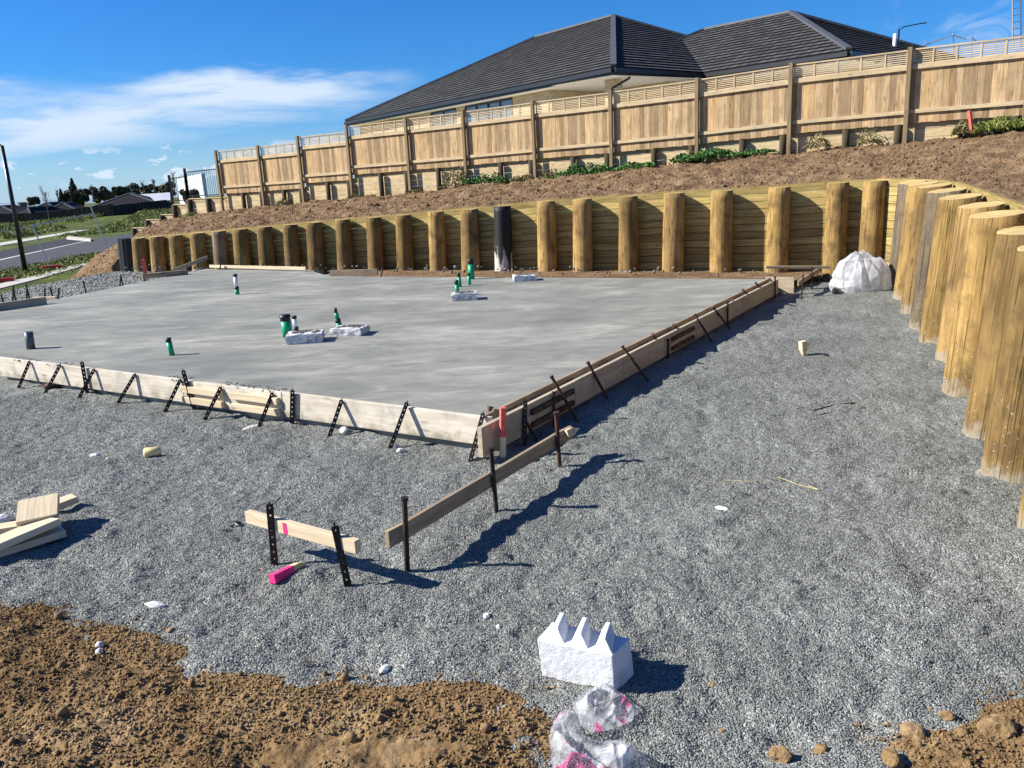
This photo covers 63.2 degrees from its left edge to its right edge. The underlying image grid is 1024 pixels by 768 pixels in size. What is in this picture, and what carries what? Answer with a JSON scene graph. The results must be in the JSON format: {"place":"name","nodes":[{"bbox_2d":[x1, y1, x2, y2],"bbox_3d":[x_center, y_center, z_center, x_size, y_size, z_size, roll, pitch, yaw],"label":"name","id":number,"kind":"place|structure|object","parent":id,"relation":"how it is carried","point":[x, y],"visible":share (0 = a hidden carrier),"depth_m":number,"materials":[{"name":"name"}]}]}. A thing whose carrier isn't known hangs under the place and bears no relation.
{"place":"outdoors","nodes":[
{"label":"outdoors","id":0,"kind":"place"},
{"bbox_2d":[0,256,89,282],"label":"berm grass","id":1,"kind":"structure","parent":0,"point":[32,272],"depth_m":34.95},
{"bbox_2d":[0,144,27,269],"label":"street lamp","id":2,"kind":"object","parent":1,"relation":"on","point":[17,227],"visible":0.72,"depth_m":36.30,"materials":[{"name":"metal"}]},
{"bbox_2d":[0,203,107,265],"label":"temporary fence","id":3,"kind":"object","parent":1,"relation":"on","point":[32,225],"visible":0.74,"depth_m":39.41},
{"bbox_2d":[0,234,131,271],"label":"road","id":4,"kind":"structure","parent":0,"point":[93,245],"depth_m":49.97,"materials":[{"name":"asphalt"}]},
{"bbox_2d":[0,258,254,301],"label":"coarse gravel","id":5,"kind":"structure","parent":0,"point":[91,282],"depth_m":22.49,"materials":[{"name":"gravel"}]},
{"bbox_2d":[0,186,896,292],"bbox_3d":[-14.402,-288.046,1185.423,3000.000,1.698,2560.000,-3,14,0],"label":"ground","id":6,"kind":"structure","parent":0,"point":[89,224],"depth_m":66.26,"materials":[{"name":"green plant"}]},
{"bbox_2d":[10,205,65,219],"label":"house","id":7,"kind":"structure","parent":6,"relation":"on","point":[39,209],"depth_m":118.21,"materials":[{"name":"grey tile"}]},
{"bbox_2d":[0,238,81,258],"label":"parking bay","id":8,"kind":"object","parent":6,"relation":"on","point":[30,248],"visible":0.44,"depth_m":56.46,"materials":[{"name":"asphalt"}]},
{"bbox_2d":[0,263,86,288],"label":"footpath","id":9,"kind":"structure","parent":6,"relation":"on","point":[15,282],"depth_m":32.95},
{"bbox_2d":[0,251,103,278],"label":"verge grass","id":10,"kind":"structure","parent":6,"relation":"on","point":[36,269],"depth_m":38.17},
{"bbox_2d":[0,212,103,239],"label":"field grass","id":11,"kind":"structure","parent":6,"relation":"on","point":[10,234],"depth_m":89.65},
{"bbox_2d":[0,204,114,222],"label":"boundary fence","id":12,"kind":"object","parent":6,"relation":"on","point":[108,209],"visible":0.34,"depth_m":104.55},
{"bbox_2d":[64,188,91,205],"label":"tree","id":13,"kind":"object","parent":6,"relation":"on","point":[80,196],"visible":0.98,"depth_m":144.66,"materials":[{"name":"green plant"}]},
{"bbox_2d":[89,186,115,203],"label":"tree","id":14,"kind":"object","parent":6,"relation":"on","point":[103,193],"visible":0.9,"depth_m":158.81,"materials":[{"name":"green plant"}]},
{"bbox_2d":[55,208,180,237],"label":"berm tufts","id":15,"kind":"object","parent":6,"relation":"on","point":[137,218],"visible":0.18,"depth_m":86.84,"materials":[{"name":"green plant"}]},
{"bbox_2d":[90,192,174,211],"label":"house","id":16,"kind":"structure","parent":6,"relation":"on","point":[130,197],"depth_m":119.95,"materials":[{"name":"grey tile"}]},
{"bbox_2d":[131,237,148,271],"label":"timber pile","id":17,"kind":"object","parent":6,"relation":"on","point":[139,249],"visible":0.63,"depth_m":25.59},
{"bbox_2d":[113,200,167,215],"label":"boundary fence","id":18,"kind":"object","parent":6,"relation":"on","point":[126,209],"visible":0.55,"depth_m":110.07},
{"bbox_2d":[149,236,166,272],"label":"timber pile","id":19,"kind":"object","parent":6,"relation":"on","point":[157,252],"visible":0.78,"depth_m":25.20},
{"bbox_2d":[168,235,185,269],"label":"timber pile","id":20,"kind":"object","parent":6,"relation":"on","point":[177,250],"visible":0.73,"depth_m":24.79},
{"bbox_2d":[177,173,207,209],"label":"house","id":21,"kind":"structure","parent":6,"relation":"on","point":[193,186],"depth_m":54.45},
{"bbox_2d":[189,232,208,269],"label":"timber pile","id":22,"kind":"object","parent":6,"relation":"on","point":[198,245],"visible":0.66,"depth_m":24.33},
{"bbox_2d":[212,230,229,268],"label":"timber pile","id":23,"kind":"object","parent":6,"relation":"on","point":[220,248],"visible":0.67,"depth_m":23.91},
{"bbox_2d":[232,228,250,268],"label":"timber pile","id":24,"kind":"object","parent":6,"relation":"on","point":[241,248],"visible":0.72,"depth_m":23.50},
{"bbox_2d":[257,226,275,265],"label":"timber pile","id":25,"kind":"object","parent":6,"relation":"on","point":[266,252],"visible":0.69,"depth_m":23.05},
{"bbox_2d":[282,224,300,266],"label":"timber pile","id":26,"kind":"object","parent":6,"relation":"on","point":[291,245],"visible":0.75,"depth_m":22.61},
{"bbox_2d":[306,222,325,273],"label":"timber pile","id":27,"kind":"object","parent":6,"relation":"on","point":[315,245],"visible":0.8,"depth_m":22.20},
{"bbox_2d":[335,219,353,269],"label":"timber pile","id":28,"kind":"object","parent":6,"relation":"on","point":[344,249],"visible":0.81,"depth_m":21.73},
{"bbox_2d":[366,217,383,269],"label":"timber pile","id":29,"kind":"object","parent":6,"relation":"on","point":[375,253],"visible":0.72,"depth_m":21.25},
{"bbox_2d":[395,214,413,270],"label":"timber pile","id":30,"kind":"object","parent":6,"relation":"on","point":[404,247],"visible":0.79,"depth_m":20.80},
{"bbox_2d":[428,211,446,270],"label":"timber pile","id":31,"kind":"object","parent":6,"relation":"on","point":[437,242],"visible":0.79,"depth_m":20.34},
{"bbox_2d":[460,208,479,270],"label":"timber pile","id":32,"kind":"object","parent":6,"relation":"on","point":[469,233],"visible":0.72,"depth_m":19.87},
{"bbox_2d":[494,205,512,270],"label":"timber pile","id":33,"kind":"object","parent":6,"relation":"on","point":[503,254],"visible":0.79,"depth_m":19.44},
{"bbox_2d":[537,201,556,271],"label":"timber pile","id":34,"kind":"object","parent":6,"relation":"on","point":[546,237],"visible":0.72,"depth_m":18.89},
{"bbox_2d":[132,179,1023,277],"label":"plank wall","id":35,"kind":"structure","parent":6,"relation":"on","point":[698,234],"depth_m":18.27,"materials":[{"name":"wood"}]},
{"bbox_2d":[573,198,592,271],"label":"timber pile","id":36,"kind":"object","parent":6,"relation":"on","point":[582,239],"visible":0.79,"depth_m":18.46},
{"bbox_2d":[618,196,637,271],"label":"timber pile","id":37,"kind":"object","parent":6,"relation":"on","point":[628,236],"visible":0.82,"depth_m":17.96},
{"bbox_2d":[662,192,684,271],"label":"timber pile","id":38,"kind":"object","parent":6,"relation":"on","point":[673,235],"visible":0.84,"depth_m":17.47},
{"bbox_2d":[709,190,732,272],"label":"timber pile","id":39,"kind":"object","parent":6,"relation":"on","point":[721,221],"visible":0.78,"depth_m":16.99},
{"bbox_2d":[765,187,790,272],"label":"timber pile","id":40,"kind":"object","parent":6,"relation":"on","point":[777,234],"visible":0.77,"depth_m":16.45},
{"bbox_2d":[822,182,849,275],"bbox_3d":[6.266,-2.827,16.128,0.468,2.097,0.519,-3,14,0],"label":"timber pile","id":41,"kind":"object","parent":6,"relation":"on","point":[836,223],"visible":0.77,"depth_m":15.94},
{"bbox_2d":[858,180,886,257],"bbox_3d":[6.784,-2.756,15.714,0.491,2.105,0.529,-3,14,0],"label":"timber pile","id":42,"kind":"object","parent":6,"relation":"on","point":[871,236],"visible":0.57,"depth_m":15.50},
{"bbox_2d":[889,179,925,288],"bbox_3d":[6.878,-2.478,14.540,0.561,2.116,0.492,-3,14,0],"label":"timber pile","id":43,"kind":"object","parent":6,"relation":"on","point":[898,221],"visible":0.34,"depth_m":14.42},
{"bbox_2d":[893,181,938,299],"bbox_3d":[6.486,-2.177,13.421,0.563,2.103,0.493,-3,14,0],"label":"timber pile","id":44,"kind":"object","parent":6,"relation":"on","point":[911,193],"visible":0.41,"depth_m":13.30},
{"bbox_2d":[900,183,951,313],"bbox_3d":[6.043,-1.854,12.197,0.574,2.102,0.491,-3,14,0],"label":"timber pile","id":45,"kind":"object","parent":6,"relation":"on","point":[914,243],"visible":0.32,"depth_m":12.07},
{"bbox_2d":[909,187,966,329],"bbox_3d":[5.601,-1.526,11.007,0.581,2.075,0.515,-3,14,0],"label":"timber pile","id":46,"kind":"object","parent":6,"relation":"on","point":[921,275],"visible":0.32,"depth_m":10.88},
{"bbox_2d":[919,193,981,344],"bbox_3d":[5.267,-1.255,10.066,0.577,2.030,0.504,-3,14,0],"label":"timber pile","id":47,"kind":"object","parent":6,"relation":"on","point":[944,224],"visible":0.41,"depth_m":9.91,"materials":[{"name":"wood"}]},
{"bbox_2d":[935,201,1004,362],"bbox_3d":[4.977,-0.977,9.107,0.565,1.975,0.503,-3,14,0],"label":"timber pile","id":48,"kind":"object","parent":6,"relation":"on","point":[964,212],"visible":0.36,"depth_m":8.98,"materials":[{"name":"wood"}]},
{"bbox_2d":[942,210,1023,396],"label":"timber pile","id":49,"kind":"object","parent":6,"relation":"on","point":[983,228],"visible":0.5,"depth_m":7.67,"materials":[{"name":"wood"}]},
{"bbox_2d":[962,226,1023,439],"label":"timber pile","id":50,"kind":"object","parent":6,"relation":"on","point":[1008,242],"visible":0.55,"depth_m":6.54,"materials":[{"name":"wood"}]},
{"bbox_2d":[980,245,1023,483],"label":"timber pile","id":51,"kind":"object","parent":6,"relation":"on","point":[1003,455],"visible":0.84,"depth_m":5.70,"materials":[{"name":"wood"}]},
{"bbox_2d":[0,232,1023,767],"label":"gravel","id":52,"kind":"structure","parent":0,"point":[868,348],"depth_m":5.21,"materials":[{"name":"gravel"}]},
{"bbox_2d":[0,527,65,557],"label":"timber offcut","id":53,"kind":"object","parent":52,"relation":"on","point":[55,533],"visible":0.7,"depth_m":5.47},
{"bbox_2d":[0,518,61,550],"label":"timber offcut","id":54,"kind":"object","parent":53,"relation":"on","point":[15,536],"visible":0.84,"depth_m":5.45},
{"bbox_2d":[16,493,59,526],"bbox_3d":[-3.264,0.869,5.734,0.251,0.116,0.294,-9,15,-24],"label":"timber offcut","id":55,"kind":"object","parent":54,"relation":"on","point":[32,510],"visible":0.88,"depth_m":5.70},
{"bbox_2d":[0,357,183,401],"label":"form board","id":56,"kind":"object","parent":52,"relation":"on","point":[153,386],"visible":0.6,"depth_m":9.66,"materials":[{"name":"wood"}]},
{"bbox_2d":[117,237,137,271],"bbox_3d":[-11.951,-3.892,26.024,0.653,1.317,0.666,-3,14,0],"label":"drain sleeve","id":57,"kind":"object","parent":52,"relation":"on","point":[124,245],"visible":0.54,"depth_m":25.73,"materials":[{"name":"black plastic"}]},
{"bbox_2d":[182,380,284,416],"bbox_3d":[-2.861,0.138,8.518,1.472,0.250,0.045,6,16,31],"label":"form board","id":58,"kind":"object","parent":52,"relation":"on","point":[226,399],"visible":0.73,"depth_m":8.46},
{"bbox_2d":[180,385,223,397],"bbox_3d":[-3.240,0.077,8.684,0.623,0.070,0.045,6,16,31],"label":"ledger batten","id":59,"kind":"object","parent":58,"relation":"attached to","point":[201,391],"visible":1,"depth_m":8.66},
{"bbox_2d":[182,396,224,407],"bbox_3d":[-3.235,0.188,8.711,0.623,0.070,0.045,6,16,31],"label":"ledger batten","id":60,"kind":"object","parent":58,"relation":"attached to","point":[203,402],"visible":1,"depth_m":8.69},
{"bbox_2d":[229,392,279,404],"bbox_3d":[-2.566,0.142,8.281,0.673,0.070,0.045,6,16,31],"label":"ledger batten","id":61,"kind":"object","parent":58,"relation":"attached to","point":[251,397],"visible":1,"depth_m":8.26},
{"bbox_2d":[231,403,280,416],"bbox_3d":[-2.561,0.254,8.308,0.673,0.070,0.045,6,16,31],"label":"ledger batten","id":62,"kind":"object","parent":58,"relation":"attached to","point":[253,409],"visible":1,"depth_m":8.29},
{"bbox_2d":[266,501,277,564],"bbox_3d":[-1.452,0.921,5.010,0.078,0.464,0.033,4,15,26],"label":"form pin","id":63,"kind":"object","parent":52,"relation":"on","point":[272,533],"visible":0.87,"depth_m":5.00,"materials":[{"name":"metal"}]},
{"bbox_2d":[268,562,306,582],"bbox_3d":[-1.305,1.095,4.895,0.060,0.065,0.272,7,17,34],"label":"survey peg","id":64,"kind":"object","parent":52,"relation":"on","point":[281,574],"visible":0.95,"depth_m":4.84,"materials":[{"name":"pink wood"}]},
{"bbox_2d":[331,523,351,586],"bbox_3d":[-0.968,0.988,4.702,0.109,0.435,0.034,3,15,22],"label":"form pin","id":65,"kind":"object","parent":52,"relation":"on","point":[341,559],"visible":0.84,"depth_m":4.69,"materials":[{"name":"metal"}]},
{"bbox_2d":[245,509,360,553],"bbox_3d":[-1.249,0.863,4.900,0.944,0.081,0.048,7,17,34],"label":"profile board","id":66,"kind":"object","parent":65,"relation":"attached to","point":[350,544],"visible":0.95,"depth_m":4.85,"materials":[{"name":"beige wood"}]},
{"bbox_2d":[0,269,769,448],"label":"concrete slab","id":67,"kind":"structure","parent":52,"relation":"on","point":[427,342],"depth_m":11.48,"materials":[{"name":"concrete"}]},
{"bbox_2d":[0,297,46,310],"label":"form board","id":68,"kind":"object","parent":67,"relation":"on","point":[22,303],"visible":0.92,"depth_m":15.79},
{"bbox_2d":[141,270,187,278],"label":"form board","id":69,"kind":"object","parent":67,"relation":"on","point":[164,274],"visible":1,"depth_m":20.43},
{"bbox_2d":[209,265,306,269],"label":"form board","id":70,"kind":"object","parent":67,"relation":"on","point":[261,267],"visible":1,"depth_m":20.90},
{"bbox_2d":[285,329,324,344],"bbox_3d":[-2.675,-0.622,10.774,0.471,0.143,0.371,-5,14,-8],"label":"foam block","id":71,"kind":"object","parent":67,"relation":"on","point":[305,336],"depth_m":10.62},
{"bbox_2d":[329,324,369,336],"bbox_3d":[-2.171,-0.724,11.133,0.448,0.122,0.350,0,14,12],"label":"foam block","id":72,"kind":"object","parent":67,"relation":"on","point":[349,330],"depth_m":11.00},
{"bbox_2d":[451,290,476,300],"bbox_3d":[-0.792,-1.476,13.869,0.436,0.144,0.339,-3,14,0],"label":"foam block","id":73,"kind":"object","parent":67,"relation":"on","point":[464,295],"depth_m":13.72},
{"bbox_2d":[485,278,769,416],"bbox_3d":[2.128,-0.771,10.719,0.030,0.045,9.179,5,16,31],"label":"edge batten","id":74,"kind":"object","parent":67,"relation":"attached to","point":[518,401],"visible":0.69,"depth_m":8.86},
{"bbox_2d":[282,391,492,444],"bbox_3d":[-1.191,0.296,7.518,2.404,0.250,0.045,6,16,31],"label":"form board","id":75,"kind":"object","parent":52,"relation":"on","point":[443,425],"visible":0.76,"depth_m":7.45,"materials":[{"name":"wood"}]},
{"bbox_2d":[401,496,409,571],"bbox_3d":[-0.613,0.889,4.838,0.058,0.492,0.045,-3,14,0],"label":"form pin","id":76,"kind":"object","parent":52,"relation":"on","point":[404,499],"visible":0.83,"depth_m":4.82,"materials":[{"name":"metal"}]},
{"bbox_2d":[488,447,498,513],"bbox_3d":[-0.128,0.662,5.685,0.053,0.481,0.044,-3,14,0],"label":"form pin","id":77,"kind":"object","parent":52,"relation":"on","point":[493,477],"visible":0.96,"depth_m":5.67,"materials":[{"name":"metal"}]},
{"bbox_2d":[385,426,572,547],"bbox_3d":[-0.117,0.637,5.741,0.081,0.131,2.246,6,16,31],"label":"profile board","id":78,"kind":"object","parent":77,"relation":"on","point":[433,512],"visible":0.85,"depth_m":5.46,"materials":[{"name":"wood"}]},
{"bbox_2d":[499,407,506,457],"bbox_3d":[-0.073,0.425,6.758,0.069,0.485,0.052,-7,14,-16],"label":"survey peg","id":79,"kind":"object","parent":52,"relation":"on","point":[502,435],"visible":0.97,"depth_m":6.74,"materials":[{"name":"pink paint"}]},
{"bbox_2d":[477,381,574,457],"bbox_3d":[0.163,0.282,7.308,0.045,0.250,1.626,5,16,31],"label":"form board","id":80,"kind":"object","parent":52,"relation":"on","point":[488,434],"visible":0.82,"depth_m":7.04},
{"bbox_2d":[530,389,574,414],"bbox_3d":[0.378,0.159,7.572,0.030,0.050,0.800,5,16,31],"label":"ledger batten","id":81,"kind":"object","parent":80,"relation":"attached to","point":[546,405],"visible":1,"depth_m":7.49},
{"bbox_2d":[531,400,574,427],"bbox_3d":[0.384,0.270,7.599,0.030,0.050,0.800,5,16,31],"label":"ledger batten","id":82,"kind":"object","parent":80,"relation":"attached to","point":[545,418],"visible":0.94,"depth_m":7.50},
{"bbox_2d":[553,411,561,467],"bbox_3d":[0.355,0.446,6.476,0.052,0.477,0.044,-3,14,0],"label":"form pin","id":83,"kind":"object","parent":52,"relation":"on","point":[557,434],"visible":0.83,"depth_m":6.46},
{"bbox_2d":[537,612,632,688],"bbox_3d":[0.332,1.208,3.767,0.402,0.245,0.184,4,15,27],"label":"foam packing block","id":84,"kind":"object","parent":52,"relation":"on","point":[582,653],"depth_m":3.71,"materials":[{"name":"plastic"}]},
{"bbox_2d":[550,710,634,767],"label":"plastic bag","id":85,"kind":"object","parent":52,"relation":"on","point":[617,756],"visible":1,"depth_m":3.16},
{"bbox_2d":[573,682,639,728],"bbox_3d":[0.372,1.329,3.496,0.275,0.077,0.292,-10,16,-28],"label":"plastic bag","id":86,"kind":"object","parent":52,"relation":"on","point":[616,714],"visible":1,"depth_m":3.47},
{"bbox_2d":[572,334,669,405],"bbox_3d":[1.238,-0.197,9.043,0.045,0.250,2.548,5,16,31],"label":"form board","id":87,"kind":"object","parent":52,"relation":"on","point":[610,374],"visible":0.84,"depth_m":8.83,"materials":[{"name":"wood"}]},
{"bbox_2d":[667,279,777,352],"bbox_3d":[3.257,-1.098,12.300,0.045,0.250,5.306,5,16,31],"label":"form board","id":88,"kind":"object","parent":52,"relation":"on","point":[711,320],"visible":0.71,"depth_m":11.94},
{"bbox_2d":[765,277,794,293],"bbox_3d":[4.723,-1.739,14.689,0.500,0.300,0.030,5,16,31],"label":"corner board","id":89,"kind":"object","parent":52,"relation":"on","point":[785,285],"visible":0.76,"depth_m":14.62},
{"bbox_2d":[768,745,792,763],"bbox_3d":[1.035,1.425,3.204,0.093,0.072,0.084,5,16,30],"label":"clay clod","id":90,"kind":"object","parent":52,"relation":"on","point":[780,754],"visible":1,"depth_m":3.18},
{"bbox_2d":[829,250,891,293],"bbox_3d":[6.167,-1.987,14.745,1.075,0.764,0.827,-3,14,0],"label":"plastic heap","id":91,"kind":"object","parent":52,"relation":"on","point":[859,272],"visible":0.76,"depth_m":14.50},
{"bbox_2d":[881,747,904,767],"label":"clay clod","id":92,"kind":"object","parent":52,"relation":"on","point":[891,757],"visible":0.99,"depth_m":3.10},
{"bbox_2d":[900,721,925,741],"bbox_3d":[1.580,1.373,3.275,0.084,0.068,0.113,-10,16,-27],"label":"clay clod","id":93,"kind":"object","parent":52,"relation":"on","point":[912,731],"visible":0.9,"depth_m":3.25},
{"bbox_2d":[0,591,1023,767],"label":"soil","id":94,"kind":"structure","parent":0,"point":[380,750],"depth_m":3.44,"materials":[{"name":"soil"}]},
{"bbox_2d":[976,713,1018,739],"bbox_3d":[1.897,1.349,3.254,0.143,0.107,0.138,6,16,33],"label":"clay clod","id":95,"kind":"object","parent":94,"relation":"on","point":[1003,726],"visible":0.86,"depth_m":3.22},
{"bbox_2d":[0,0,1023,202],"label":"sky","id":96,"kind":"structure","parent":0,"point":[96,93],"materials":[{"name":"blue"}]},
{"bbox_2d":[72,130,1023,277],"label":"soil bank","id":97,"kind":"structure","parent":0,"point":[1004,173],"depth_m":19.67,"materials":[{"name":"soil"}]},
{"bbox_2d":[131,197,227,255],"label":"retaining wall","id":98,"kind":"structure","parent":97,"relation":"on","point":[211,204],"depth_m":35.52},
{"bbox_2d":[167,167,223,204],"bbox_3d":[-13.408,-8.380,35.210,3.522,1.495,0.125,6,16,33],"label":"metal fence","id":99,"kind":"object","parent":98,"relation":"on","point":[185,177],"visible":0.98,"depth_m":35.39,"materials":[{"name":"metal"}]},
{"bbox_2d":[438,166,472,188],"bbox_3d":[-1.851,-6.794,27.353,1.314,0.786,0.783,7,17,36],"label":"weed clump","id":100,"kind":"object","parent":97,"relation":"on","point":[446,183],"visible":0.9,"depth_m":27.36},
{"bbox_2d":[458,172,511,183],"bbox_3d":[-0.788,-6.587,26.607,1.662,0.358,1.716,7,17,34],"label":"creeper","id":101,"kind":"object","parent":97,"relation":"on","point":[495,178],"visible":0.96,"depth_m":26.45,"materials":[{"name":"green plant"}]},
{"bbox_2d":[82,130,1023,275],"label":"bank clods","id":102,"kind":"object","parent":97,"relation":"on","point":[712,183],"visible":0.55,"depth_m":20.29,"materials":[{"name":"soil"}]},
{"bbox_2d":[544,162,611,178],"bbox_3d":[2.185,-6.403,24.859,2.008,0.480,1.939,7,17,36],"label":"creeper","id":103,"kind":"object","parent":97,"relation":"on","point":[596,169],"visible":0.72,"depth_m":24.46,"materials":[{"name":"green plant"}]},
{"bbox_2d":[225,115,1021,208],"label":"retaining wall","id":104,"kind":"structure","parent":97,"relation":"on","point":[387,182],"depth_m":25.41,"materials":[{"name":"wood"}]},
{"bbox_2d":[213,36,1023,210],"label":"timber fence","id":105,"kind":"object","parent":104,"relation":"on","point":[931,91],"visible":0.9,"depth_m":23.17,"materials":[{"name":"wood"}]},
{"bbox_2d":[599,161,660,172],"bbox_3d":[3.449,-6.263,23.951,1.566,0.309,1.806,6,16,33],"label":"creeper","id":106,"kind":"object","parent":97,"relation":"on","point":[634,165],"visible":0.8,"depth_m":23.61,"materials":[{"name":"green plant"}]},
{"bbox_2d":[665,147,732,162],"bbox_3d":[5.237,-6.253,22.686,1.715,0.399,1.726,6,16,33],"label":"creeper","id":107,"kind":"object","parent":97,"relation":"on","point":[716,152],"visible":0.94,"depth_m":22.42,"materials":[{"name":"green plant"}]},
{"bbox_2d":[801,132,832,149],"bbox_3d":[7.786,-6.182,21.110,0.663,0.491,0.854,8,17,36],"label":"weed clump","id":108,"kind":"object","parent":97,"relation":"on","point":[825,144],"visible":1,"depth_m":21.02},
{"bbox_2d":[856,126,883,146],"bbox_3d":[8.748,-6.081,20.428,0.692,0.503,0.695,-9,15,-25],"label":"weed clump","id":109,"kind":"object","parent":97,"relation":"on","point":[875,139],"visible":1,"depth_m":20.34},
{"bbox_2d":[969,114,1023,135],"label":"grass patch","id":110,"kind":"object","parent":97,"relation":"on","point":[999,124],"visible":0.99,"depth_m":18.54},
{"bbox_2d":[366,269,827,279],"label":"backfill soil","id":111,"kind":"structure","parent":0,"point":[797,275],"depth_m":17.63,"materials":[{"name":"soil"}]},
{"bbox_2d":[330,269,377,275],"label":"form board","id":112,"kind":"object","parent":111,"relation":"on","point":[359,272],"visible":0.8,"depth_m":18.95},
{"bbox_2d":[124,264,770,275],"bbox_3d":[-3.220,-2.862,20.782,18.944,0.195,0.919,5,16,28],"label":"rubble","id":113,"kind":"object","parent":111,"relation":"on","point":[554,270],"visible":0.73,"depth_m":19.42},
{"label":"yard","id":114,"kind":"structure","parent":0,"visible":0},
{"bbox_2d":[344,10,984,177],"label":"house","id":115,"kind":"structure","parent":114,"relation":"on","point":[606,53],"depth_m":34.43,"materials":[{"name":"tile"}]},
{"bbox_2d":[464,97,512,122],"bbox_3d":[-1.048,-11.893,36.993,0.117,1.250,3.938,-12,17,-33],"label":"window","id":116,"kind":"structure","parent":115,"relation":"in","point":[506,101],"depth_m":36.81,"materials":[{"name":"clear glass"}]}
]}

